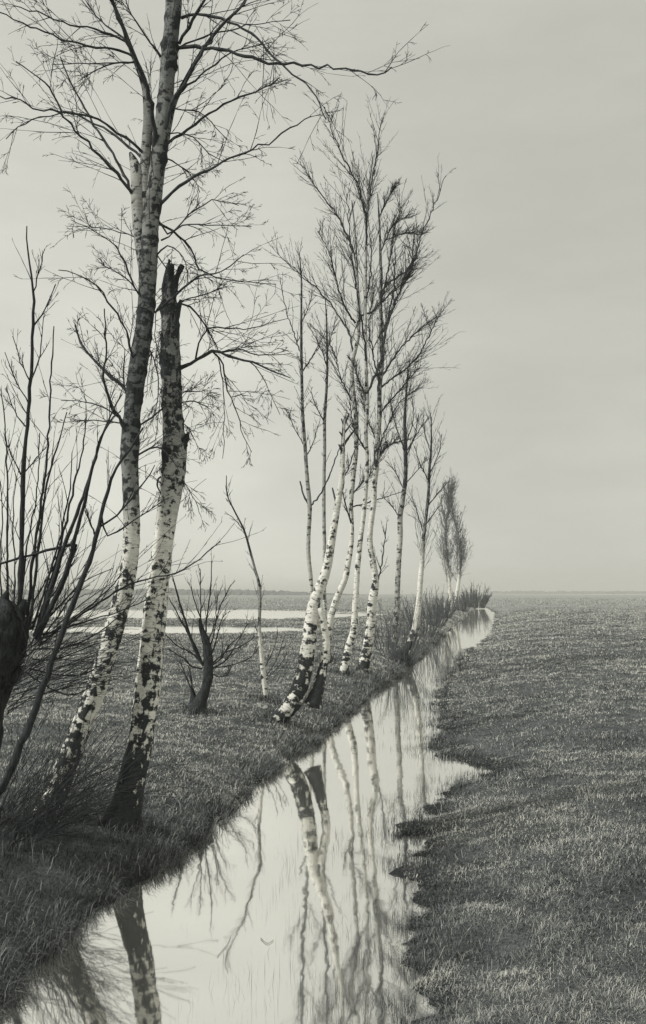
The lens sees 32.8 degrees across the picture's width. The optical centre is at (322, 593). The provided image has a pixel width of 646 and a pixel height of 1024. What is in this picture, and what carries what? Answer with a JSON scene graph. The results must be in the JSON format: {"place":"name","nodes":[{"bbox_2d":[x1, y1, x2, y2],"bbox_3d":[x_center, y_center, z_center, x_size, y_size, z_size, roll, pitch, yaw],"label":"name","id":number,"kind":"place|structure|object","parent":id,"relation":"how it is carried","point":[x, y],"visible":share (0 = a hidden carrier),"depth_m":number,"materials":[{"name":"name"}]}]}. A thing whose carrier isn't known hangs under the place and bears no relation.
{"place":"outdoors","nodes":[
{"label":"outdoors","id":0,"kind":"place"},
{"bbox_2d":[29,610,384,634],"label":"flood water","id":1,"kind":"structure","parent":0,"point":[252,614],"depth_m":86.99,"materials":[{"name":"white liquid"}]},
{"bbox_2d":[0,606,494,1023],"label":"water","id":2,"kind":"structure","parent":0,"point":[150,955],"depth_m":8.03,"materials":[{"name":"grey liquid"}]},
{"bbox_2d":[0,594,645,1023],"bbox_3d":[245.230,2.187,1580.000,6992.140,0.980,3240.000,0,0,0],"label":"ground","id":3,"kind":"structure","parent":0,"point":[462,742],"depth_m":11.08,"materials":[{"name":"grey plant"}]},
{"bbox_2d":[0,680,211,852],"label":"willow shrub","id":4,"kind":"object","parent":3,"relation":"on","point":[84,809],"visible":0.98,"depth_m":8.43,"materials":[{"name":"black plant"}]},
{"bbox_2d":[0,226,263,819],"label":"pollard willow","id":5,"kind":"object","parent":3,"relation":"on","point":[17,623],"visible":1,"depth_m":8.84,"materials":[{"name":"black plant"}]},
{"bbox_2d":[0,588,359,594],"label":"woods","id":6,"kind":"object","parent":3,"relation":"on","point":[222,592],"visible":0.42,"depth_m":904.93,"materials":[{"name":"grey plant"}]},
{"bbox_2d":[0,641,400,876],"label":"grass","id":7,"kind":"structure","parent":3,"relation":"on","point":[317,659],"depth_m":16.92,"materials":[{"name":"grey plant"}]},
{"bbox_2d":[101,260,313,833],"bbox_3d":[-1.046,-0.441,10.023,1.958,5.338,1.210,0,0,0],"label":"birch tree","id":8,"kind":"object","parent":3,"relation":"on","point":[155,612],"visible":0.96,"depth_m":9.83,"materials":[{"name":"grey plant"}]},
{"bbox_2d":[203,816,213,828],"bbox_3d":[-1.135,2.259,10.645,0.164,0.193,0.096,0,0,0],"label":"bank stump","id":9,"kind":"object","parent":3,"relation":"on","point":[209,819],"visible":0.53,"depth_m":10.62,"materials":[{"name":"black plant"}]},
{"bbox_2d":[165,547,264,714],"bbox_3d":[-1.732,0.619,17.219,1.686,2.658,0.830,0,0,0],"label":"pollard willow","id":10,"kind":"object","parent":3,"relation":"on","point":[198,701],"visible":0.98,"depth_m":17.14,"materials":[{"name":"black plant"}]},
{"bbox_2d":[0,628,446,1023],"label":"bank fringe grass","id":11,"kind":"structure","parent":3,"relation":"on","point":[383,682],"depth_m":9.38,"materials":[{"name":"grey plant"}]},
{"bbox_2d":[0,0,449,816],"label":"birch tree","id":12,"kind":"object","parent":3,"relation":"on","point":[148,174],"visible":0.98,"depth_m":9.70,"materials":[{"name":"grey plant"}]},
{"bbox_2d":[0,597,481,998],"bbox_3d":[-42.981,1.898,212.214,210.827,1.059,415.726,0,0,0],"label":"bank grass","id":13,"kind":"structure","parent":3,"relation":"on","point":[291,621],"depth_m":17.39,"materials":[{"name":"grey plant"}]},
{"bbox_2d":[223,475,288,700],"bbox_3d":[-1.161,-0.042,19.228,1.166,4.048,0.722,0,0,0],"label":"birch sapling","id":14,"kind":"object","parent":3,"relation":"on","point":[262,668],"visible":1,"depth_m":19.23,"materials":[{"name":"grey plant"}]},
{"bbox_2d":[262,692,285,704],"bbox_3d":[-0.902,1.825,19.099,0.392,0.315,0.430,0,0,24],"label":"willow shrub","id":15,"kind":"object","parent":3,"relation":"on","point":[274,699],"visible":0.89,"depth_m":19.05,"materials":[{"name":"grey plant"}]},
{"bbox_2d":[159,817,428,1023],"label":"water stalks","id":16,"kind":"object","parent":3,"relation":"on","point":[342,916],"visible":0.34,"depth_m":7.58,"materials":[{"name":"grey plant"}]},
{"bbox_2d":[276,242,340,660],"bbox_3d":[-0.401,-3.837,29.727,2.175,11.490,1.033,0,0,18],"label":"birch tree","id":17,"kind":"object","parent":3,"relation":"on","point":[308,499],"visible":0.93,"depth_m":29.57,"materials":[{"name":"grey plant"}]},
{"bbox_2d":[269,411,359,722],"bbox_3d":[-0.073,-0.405,17.660,1.740,5.171,0.475,0,0,-26],"label":"birch tree","id":18,"kind":"object","parent":3,"relation":"on","point":[288,708],"visible":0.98,"depth_m":17.52,"materials":[{"name":"white plant"}]},
{"bbox_2d":[142,646,496,1023],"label":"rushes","id":19,"kind":"object","parent":3,"relation":"on","point":[412,863],"visible":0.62,"depth_m":10.10,"materials":[{"name":"plant"}]},
{"bbox_2d":[307,289,338,619],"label":"birch tree","id":20,"kind":"object","parent":3,"relation":"on","point":[325,405],"visible":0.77,"depth_m":30.56,"materials":[{"name":"grey plant"}]},
{"bbox_2d":[259,150,425,662],"bbox_3d":[0.465,-5.009,29.829,3.148,14.397,4.202,0,0,-28],"label":"birch tree","id":21,"kind":"object","parent":3,"relation":"on","point":[337,596],"visible":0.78,"depth_m":29.25,"materials":[{"name":"grey plant"}]},
{"bbox_2d":[303,87,411,673],"bbox_3d":[1.016,-5.260,26.719,1.567,14.681,5.095,0,0,22],"label":"birch tree","id":22,"kind":"object","parent":3,"relation":"on","point":[345,661],"visible":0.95,"depth_m":26.63,"materials":[{"name":"grey plant"}]},
{"bbox_2d":[363,598,413,652],"bbox_3d":[2.246,1.030,36.876,1.758,2.040,2.081,0,0,-33],"label":"willow shrub","id":23,"kind":"object","parent":3,"relation":"on","point":[398,632],"visible":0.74,"depth_m":36.68,"materials":[{"name":"grey plant"}]},
{"bbox_2d":[358,594,434,665],"bbox_3d":[2.591,1.204,34.820,2.150,2.521,2.534,0,0,33],"label":"willow shrub","id":24,"kind":"object","parent":3,"relation":"on","point":[402,656],"visible":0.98,"depth_m":34.61,"materials":[{"name":"grey plant"}]},
{"bbox_2d":[339,153,458,672],"bbox_3d":[2.618,-4.957,28.586,2.746,14.220,4.715,0,0,43],"label":"birch tree","id":25,"kind":"object","parent":3,"relation":"on","point":[364,662],"visible":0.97,"depth_m":28.11,"materials":[{"name":"grey plant"}]},
{"bbox_2d":[381,342,429,643],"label":"birch tree","id":26,"kind":"object","parent":3,"relation":"on","point":[400,529],"visible":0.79,"depth_m":40.01,"materials":[{"name":"grey plant"}]},
{"bbox_2d":[400,585,444,637],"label":"willow shrub","id":27,"kind":"object","parent":3,"relation":"on","point":[435,626],"visible":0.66,"depth_m":51.27,"materials":[{"name":"grey plant"}]},
{"bbox_2d":[401,391,450,654],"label":"birch tree","id":28,"kind":"object","parent":3,"relation":"on","point":[421,569],"visible":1,"depth_m":36.07,"materials":[{"name":"grey plant"}]},
{"bbox_2d":[413,587,458,625],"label":"willow shrub","id":29,"kind":"object","parent":3,"relation":"on","point":[445,615],"visible":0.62,"depth_m":65.02,"materials":[{"name":"grey plant"}]},
{"bbox_2d":[431,590,459,618],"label":"willow shrub","id":30,"kind":"object","parent":3,"relation":"on","point":[452,611],"visible":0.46,"depth_m":85.84,"materials":[{"name":"grey plant"}]},
{"bbox_2d":[430,469,461,607],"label":"birch tree","id":31,"kind":"object","parent":3,"relation":"on","point":[445,552],"visible":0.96,"depth_m":115.54,"materials":[{"name":"grey plant"}]},
{"bbox_2d":[440,479,473,606],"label":"birch tree","id":32,"kind":"object","parent":3,"relation":"on","point":[462,561],"visible":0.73,"depth_m":124.97,"materials":[{"name":"grey plant"}]},
{"bbox_2d":[452,591,475,611],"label":"willow shrub","id":33,"kind":"object","parent":3,"relation":"on","point":[461,608],"visible":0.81,"depth_m":119.22,"materials":[{"name":"grey plant"}]},
{"bbox_2d":[459,582,491,607],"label":"round bush","id":34,"kind":"object","parent":3,"relation":"on","point":[484,600],"visible":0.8,"depth_m":159.79,"materials":[{"name":"grey plant"}]},
{"bbox_2d":[409,729,645,1023],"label":"long grass","id":35,"kind":"structure","parent":3,"relation":"on","point":[546,867],"depth_m":7.91,"materials":[{"name":"grey plant"}]},
{"bbox_2d":[422,590,645,593],"bbox_3d":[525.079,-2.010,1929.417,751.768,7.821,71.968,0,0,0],"label":"woods","id":36,"kind":"object","parent":3,"relation":"on","point":[566,592],"visible":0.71,"depth_m":1904.76,"materials":[{"name":"grey plant"}]},
{"bbox_2d":[0,0,645,593],"label":"sky","id":37,"kind":"structure","parent":0,"point":[537,108],"materials":[{"name":"grey"}]},
{"bbox_2d":[520,594,645,594],"bbox_3d":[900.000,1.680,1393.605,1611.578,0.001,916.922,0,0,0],"label":"lake water","id":38,"kind":"structure","parent":0,"point":[582,594],"depth_m":1300.00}
]}

